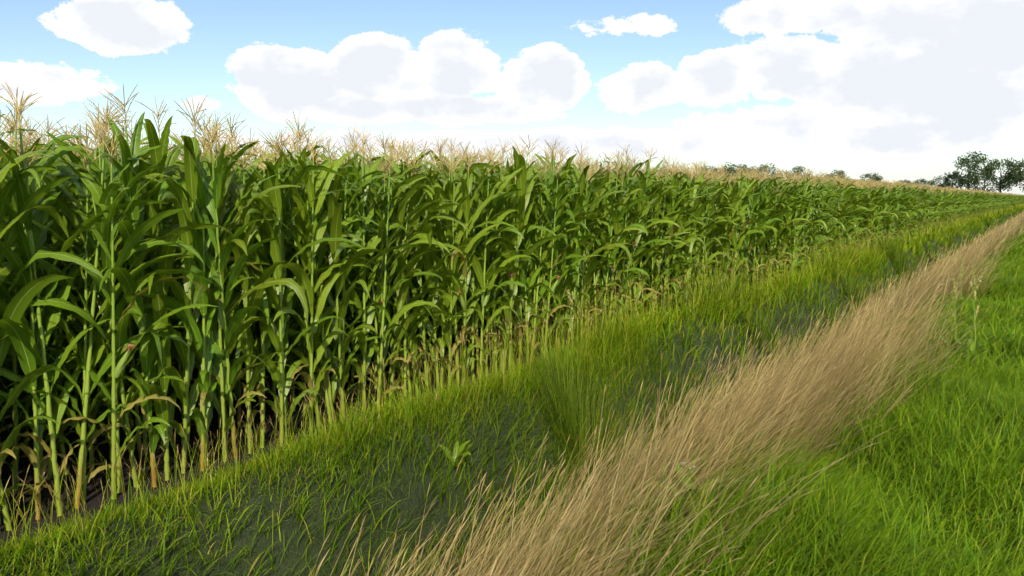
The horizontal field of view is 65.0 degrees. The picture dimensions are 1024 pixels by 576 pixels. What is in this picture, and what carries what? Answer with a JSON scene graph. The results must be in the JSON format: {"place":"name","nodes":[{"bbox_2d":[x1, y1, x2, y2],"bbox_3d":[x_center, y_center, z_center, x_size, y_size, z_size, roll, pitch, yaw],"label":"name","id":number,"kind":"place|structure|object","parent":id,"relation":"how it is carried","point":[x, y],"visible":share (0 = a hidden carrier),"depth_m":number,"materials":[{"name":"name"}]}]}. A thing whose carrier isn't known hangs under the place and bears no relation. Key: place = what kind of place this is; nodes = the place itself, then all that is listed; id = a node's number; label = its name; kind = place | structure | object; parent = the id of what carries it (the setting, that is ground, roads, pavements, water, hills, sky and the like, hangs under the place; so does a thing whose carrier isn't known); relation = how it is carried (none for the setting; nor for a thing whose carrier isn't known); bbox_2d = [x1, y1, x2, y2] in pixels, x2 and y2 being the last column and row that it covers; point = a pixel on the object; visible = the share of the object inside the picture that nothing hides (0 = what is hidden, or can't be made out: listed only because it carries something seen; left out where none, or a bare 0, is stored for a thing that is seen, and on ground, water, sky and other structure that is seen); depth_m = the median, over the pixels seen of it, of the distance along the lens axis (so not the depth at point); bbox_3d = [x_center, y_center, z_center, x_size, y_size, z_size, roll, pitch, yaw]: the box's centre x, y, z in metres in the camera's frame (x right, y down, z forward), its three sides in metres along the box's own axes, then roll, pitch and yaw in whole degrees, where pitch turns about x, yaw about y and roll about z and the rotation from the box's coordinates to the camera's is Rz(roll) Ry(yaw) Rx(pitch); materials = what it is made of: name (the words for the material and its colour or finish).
{"place":"outdoors","nodes":[
{"label":"outdoors","id":0,"kind":"place"},
{"bbox_2d":[0,211,1023,575],"bbox_3d":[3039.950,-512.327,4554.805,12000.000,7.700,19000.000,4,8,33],"label":"ground","id":1,"kind":"structure","parent":0,"point":[408,495],"depth_m":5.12,"materials":[{"name":"green plant"}]},
{"bbox_2d":[1,117,72,415],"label":"corn","id":2,"kind":"object","parent":1,"relation":"on","point":[2,386],"depth_m":6.38,"materials":[{"name":"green plant"}]},
{"bbox_2d":[2,123,302,394],"bbox_3d":[-3.835,-0.405,8.366,3.384,2.546,3.647,4,8,33],"label":"corn","id":3,"kind":"object","parent":1,"relation":"on","point":[170,150],"depth_m":7.87,"materials":[{"name":"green plant"}]},
{"bbox_2d":[0,81,307,530],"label":"corn","id":4,"kind":"object","parent":1,"relation":"on","point":[103,228],"visible":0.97,"depth_m":4.71,"materials":[{"name":"green plant"}]},
{"bbox_2d":[50,110,540,446],"bbox_3d":[-1.795,-0.235,7.024,3.179,2.505,3.728,4,8,33],"label":"corn","id":5,"kind":"object","parent":1,"relation":"on","point":[337,220],"visible":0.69,"depth_m":6.41,"materials":[{"name":"green plant"}]},
{"bbox_2d":[183,144,433,335],"bbox_3d":[-2.434,-0.611,10.209,3.384,2.546,3.647,4,8,33],"label":"corn","id":6,"kind":"object","parent":1,"relation":"on","point":[420,154],"depth_m":9.77,"materials":[{"name":"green plant"}]},
{"bbox_2d":[373,152,537,315],"bbox_3d":[-1.026,-0.827,12.301,3.332,2.506,3.569,4,8,33],"label":"corn","id":7,"kind":"object","parent":1,"relation":"on","point":[449,167],"visible":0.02,"depth_m":11.68,"materials":[{"name":"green plant"}]},
{"bbox_2d":[439,440,473,466],"bbox_3d":[-0.327,1.119,5.478,0.294,0.191,0.235,4,8,33],"label":"weed","id":8,"kind":"object","parent":1,"relation":"on","point":[461,452],"visible":0.91,"depth_m":5.47,"materials":[{"name":"green plant"}]},
{"bbox_2d":[317,135,631,381],"bbox_3d":[-0.497,-0.454,9.068,3.232,2.485,3.776,4,8,33],"label":"corn","id":9,"kind":"object","parent":1,"relation":"on","point":[534,222],"visible":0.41,"depth_m":8.43,"materials":[{"name":"green plant"}]},
{"bbox_2d":[528,532,566,574],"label":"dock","id":10,"kind":"object","parent":1,"relation":"on","point":[552,546],"visible":0.05,"depth_m":4.27,"materials":[{"name":"green plant"}]},
{"bbox_2d":[561,289,581,360],"bbox_3d":[0.559,0.365,7.496,0.115,0.722,0.268,-6,9,-43],"label":"dock","id":11,"kind":"object","parent":1,"relation":"on","point":[571,300],"visible":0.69,"depth_m":7.51,"materials":[{"name":"green plant"}]},
{"bbox_2d":[461,143,705,337],"bbox_3d":[0.740,-0.672,10.918,3.332,2.506,3.569,4,8,33],"label":"corn","id":12,"kind":"object","parent":1,"relation":"on","point":[632,231],"visible":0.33,"depth_m":10.23,"materials":[{"name":"green plant"}]},
{"bbox_2d":[576,155,764,313],"bbox_3d":[2.189,-0.904,12.984,3.179,2.505,3.728,4,8,33],"label":"corn","id":13,"kind":"object","parent":1,"relation":"on","point":[722,211],"visible":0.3,"depth_m":12.43,"materials":[{"name":"green plant"}]},
{"bbox_2d":[654,465,745,513],"bbox_3d":[0.888,1.031,3.989,0.424,0.247,0.325,-2,7,-19],"label":"weed","id":14,"kind":"object","parent":1,"relation":"on","point":[689,484],"visible":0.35,"depth_m":3.97,"materials":[{"name":"green plant"}]},
{"bbox_2d":[701,164,720,175],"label":"tree","id":15,"kind":"object","parent":1,"relation":"on","point":[709,168],"visible":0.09,"depth_m":496.01,"materials":[{"name":"green plant"}]},
{"bbox_2d":[633,160,804,295],"bbox_3d":[3.537,-1.140,14.958,3.191,2.536,3.594,4,8,33],"label":"corn","id":16,"kind":"object","parent":1,"relation":"on","point":[758,194],"visible":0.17,"depth_m":14.38,"materials":[{"name":"green plant"}]},
{"bbox_2d":[718,162,751,175],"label":"tree","id":17,"kind":"object","parent":1,"relation":"on","point":[734,170],"visible":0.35,"depth_m":492.44,"materials":[{"name":"green plant"}]},
{"bbox_2d":[685,162,835,283],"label":"corn","id":18,"kind":"object","parent":1,"relation":"on","point":[801,216],"visible":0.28,"depth_m":16.41,"materials":[{"name":"green plant"}]},
{"bbox_2d":[748,163,778,178],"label":"tree","id":19,"kind":"object","parent":1,"relation":"on","point":[769,170],"visible":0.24,"depth_m":493.31,"materials":[{"name":"green plant"}]},
{"bbox_2d":[720,168,848,272],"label":"corn","id":20,"kind":"object","parent":1,"relation":"on","point":[822,203],"visible":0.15,"depth_m":18.07,"materials":[{"name":"green plant"}]},
{"bbox_2d":[553,226,1023,410],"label":"grass","id":21,"kind":"structure","parent":1,"relation":"on","point":[1001,286],"depth_m":11.20,"materials":[{"name":"green plant"}]},
{"bbox_2d":[786,166,812,177],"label":"tree","id":22,"kind":"object","parent":1,"relation":"on","point":[798,168],"visible":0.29,"depth_m":488.66,"materials":[{"name":"green plant"}]},
{"bbox_2d":[770,171,868,267],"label":"corn","id":23,"kind":"object","parent":1,"relation":"on","point":[843,193],"visible":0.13,"depth_m":20.11,"materials":[{"name":"green plant"}]},
{"bbox_2d":[790,175,884,257],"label":"corn","id":24,"kind":"object","parent":1,"relation":"on","point":[864,224],"visible":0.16,"depth_m":22.44,"materials":[{"name":"green plant"}]},
{"bbox_2d":[826,169,849,178],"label":"tree","id":25,"kind":"object","parent":1,"relation":"on","point":[842,173],"visible":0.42,"depth_m":486.16,"materials":[{"name":"green plant"}]},
{"bbox_2d":[807,177,901,251],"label":"corn","id":26,"kind":"object","parent":1,"relation":"on","point":[881,199],"visible":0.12,"depth_m":24.36,"materials":[{"name":"green plant"}]},
{"bbox_2d":[821,178,911,249],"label":"corn","id":27,"kind":"object","parent":1,"relation":"on","point":[894,198],"visible":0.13,"depth_m":26.41,"materials":[{"name":"green plant"}]},
{"bbox_2d":[860,172,883,181],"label":"tree","id":28,"kind":"object","parent":1,"relation":"on","point":[877,178],"visible":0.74,"depth_m":478.62,"materials":[{"name":"green plant"}]},
{"bbox_2d":[846,179,924,243],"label":"corn","id":29,"kind":"object","parent":1,"relation":"on","point":[910,205],"visible":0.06,"depth_m":29.17,"materials":[{"name":"green plant"}]},
{"bbox_2d":[859,179,917,244],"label":"corn","id":30,"kind":"object","parent":1,"relation":"on","point":[905,204],"visible":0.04,"depth_m":28.32,"materials":[{"name":"green plant"}]},
{"bbox_2d":[897,179,910,184],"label":"tree","id":31,"kind":"object","parent":1,"relation":"on","point":[904,181],"visible":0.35,"depth_m":316.39,"materials":[{"name":"green plant"}]},
{"bbox_2d":[887,179,936,239],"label":"corn","id":32,"kind":"object","parent":1,"relation":"on","point":[925,199],"visible":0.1,"depth_m":31.94,"materials":[{"name":"green plant"}]},
{"bbox_2d":[911,179,930,185],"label":"tree","id":33,"kind":"object","parent":1,"relation":"on","point":[921,181],"visible":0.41,"depth_m":310.16,"materials":[{"name":"green plant"}]},
{"bbox_2d":[907,183,946,233],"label":"corn","id":34,"kind":"object","parent":1,"relation":"on","point":[936,207],"visible":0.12,"depth_m":35.80,"materials":[{"name":"green plant"}]},
{"bbox_2d":[910,184,957,229],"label":"corn","id":35,"kind":"object","parent":1,"relation":"on","point":[945,208],"visible":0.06,"depth_m":38.98,"materials":[{"name":"green plant"}]},
{"bbox_2d":[927,175,954,188],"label":"tree","id":36,"kind":"object","parent":1,"relation":"on","point":[933,182],"visible":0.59,"depth_m":301.86,"materials":[{"name":"green plant"}]},
{"bbox_2d":[866,210,1023,279],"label":"grass","id":37,"kind":"structure","parent":1,"relation":"on","point":[1010,231],"depth_m":29.06,"materials":[{"name":"green plant"}]},
{"bbox_2d":[930,185,962,227],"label":"corn","id":38,"kind":"object","parent":1,"relation":"on","point":[954,205],"visible":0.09,"depth_m":42.35,"materials":[{"name":"green plant"}]},
{"bbox_2d":[933,186,967,224],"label":"corn","id":39,"kind":"object","parent":1,"relation":"on","point":[960,195],"visible":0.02,"depth_m":45.47,"materials":[{"name":"green plant"}]},
{"bbox_2d":[941,170,963,188],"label":"tree","id":40,"kind":"object","parent":1,"relation":"on","point":[949,177],"visible":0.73,"depth_m":295.73,"materials":[{"name":"green plant"}]},
{"bbox_2d":[942,276,966,351],"bbox_3d":[4.712,0.302,8.466,0.302,0.854,0.324,-1,7,-10],"label":"dock","id":41,"kind":"object","parent":1,"relation":"on","point":[956,295],"visible":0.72,"depth_m":8.48,"materials":[{"name":"green plant"}]},
{"bbox_2d":[944,187,977,220],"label":"corn","id":42,"kind":"object","parent":1,"relation":"on","point":[971,206],"visible":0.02,"depth_m":52.07,"materials":[{"name":"green plant"}]},
{"bbox_2d":[949,187,973,222],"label":"corn","id":43,"kind":"object","parent":1,"relation":"on","point":[968,199],"visible":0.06,"depth_m":49.06,"materials":[{"name":"green plant"}]},
{"bbox_2d":[953,251,971,301],"bbox_3d":[6.908,-0.116,12.321,0.305,0.904,0.259,4,8,33],"label":"dock","id":44,"kind":"object","parent":1,"relation":"on","point":[961,276],"visible":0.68,"depth_m":12.30,"materials":[{"name":"green plant"}]},
{"bbox_2d":[963,189,981,220],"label":"corn","id":45,"kind":"object","parent":1,"relation":"on","point":[977,205],"visible":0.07,"depth_m":54.89,"materials":[{"name":"green plant"}]},
{"bbox_2d":[950,151,995,189],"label":"tree","id":46,"kind":"object","parent":1,"relation":"on","point":[970,175],"visible":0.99,"depth_m":282.58,"materials":[{"name":"green plant"}]},
{"bbox_2d":[963,189,985,218],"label":"corn","id":47,"kind":"object","parent":1,"relation":"on","point":[981,200],"visible":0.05,"depth_m":58.24,"materials":[{"name":"green plant"}]},
{"bbox_2d":[963,268,988,361],"bbox_3d":[4.674,0.285,8.049,0.218,0.985,0.365,6,8,41],"label":"dock","id":48,"kind":"object","parent":1,"relation":"on","point":[978,347],"visible":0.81,"depth_m":8.05,"materials":[{"name":"green plant"}]},
{"bbox_2d":[968,189,990,217],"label":"corn","id":49,"kind":"object","parent":1,"relation":"on","point":[984,200],"visible":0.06,"depth_m":62.13,"materials":[{"name":"green plant"}]},
{"bbox_2d":[969,170,998,191],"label":"tree","id":50,"kind":"object","parent":1,"relation":"on","point":[982,189],"visible":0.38,"depth_m":291.64,"materials":[{"name":"green plant"}]},
{"bbox_2d":[977,190,991,212],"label":"corn","id":51,"kind":"object","parent":1,"relation":"on","point":[987,197],"visible":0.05,"depth_m":65.13,"materials":[{"name":"green plant"}]},
{"bbox_2d":[980,190,993,213],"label":"corn","id":52,"kind":"object","parent":1,"relation":"on","point":[990,206],"visible":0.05,"depth_m":69.35,"materials":[{"name":"green plant"}]},
{"bbox_2d":[977,191,1003,210],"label":"corn","id":53,"kind":"object","parent":1,"relation":"on","point":[1000,201],"visible":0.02,"depth_m":82.45,"materials":[{"name":"green plant"}]},
{"bbox_2d":[984,191,998,213],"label":"corn","id":54,"kind":"object","parent":1,"relation":"on","point":[993,199],"visible":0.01,"depth_m":71.53,"materials":[{"name":"green plant"}]},
{"bbox_2d":[987,191,1000,214],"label":"corn","id":55,"kind":"object","parent":1,"relation":"on","point":[999,197],"visible":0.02,"depth_m":78.97,"materials":[{"name":"green plant"}]},
{"bbox_2d":[992,191,1000,210],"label":"corn","id":56,"kind":"object","parent":1,"relation":"on","point":[996,201],"visible":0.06,"depth_m":74.50,"materials":[{"name":"green plant"}]},
{"bbox_2d":[999,193,1004,211],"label":"corn","id":57,"kind":"object","parent":1,"relation":"on","point":[1002,195],"visible":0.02,"depth_m":85.68,"materials":[{"name":"green plant"}]},
{"bbox_2d":[983,158,1023,192],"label":"tree","id":58,"kind":"object","parent":1,"relation":"on","point":[1003,183],"visible":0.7,"depth_m":282.50,"materials":[{"name":"green plant"}]},
{"bbox_2d":[985,203,1023,224],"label":"grass","id":59,"kind":"structure","parent":1,"relation":"on","point":[1014,210],"depth_m":78.52,"materials":[{"name":"green plant"}]},
{"bbox_2d":[1009,193,1015,207],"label":"corn","id":60,"kind":"object","parent":1,"relation":"on","point":[1012,203],"visible":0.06,"depth_m":109.94,"materials":[{"name":"green plant"}]},
{"bbox_2d":[1004,158,1023,191],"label":"tree","id":61,"kind":"object","parent":1,"relation":"on","point":[1021,165],"visible":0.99,"depth_m":277.52,"materials":[{"name":"green plant"}]},
{"bbox_2d":[0,0,1023,194],"label":"sky","id":62,"kind":"structure","parent":0,"point":[896,90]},
{"bbox_2d":[806,176,970,191],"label":"tassels","id":63,"kind":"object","parent":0,"point":[851,179],"depth_m":260.13,"materials":[{"name":"beige plant"}]}
]}

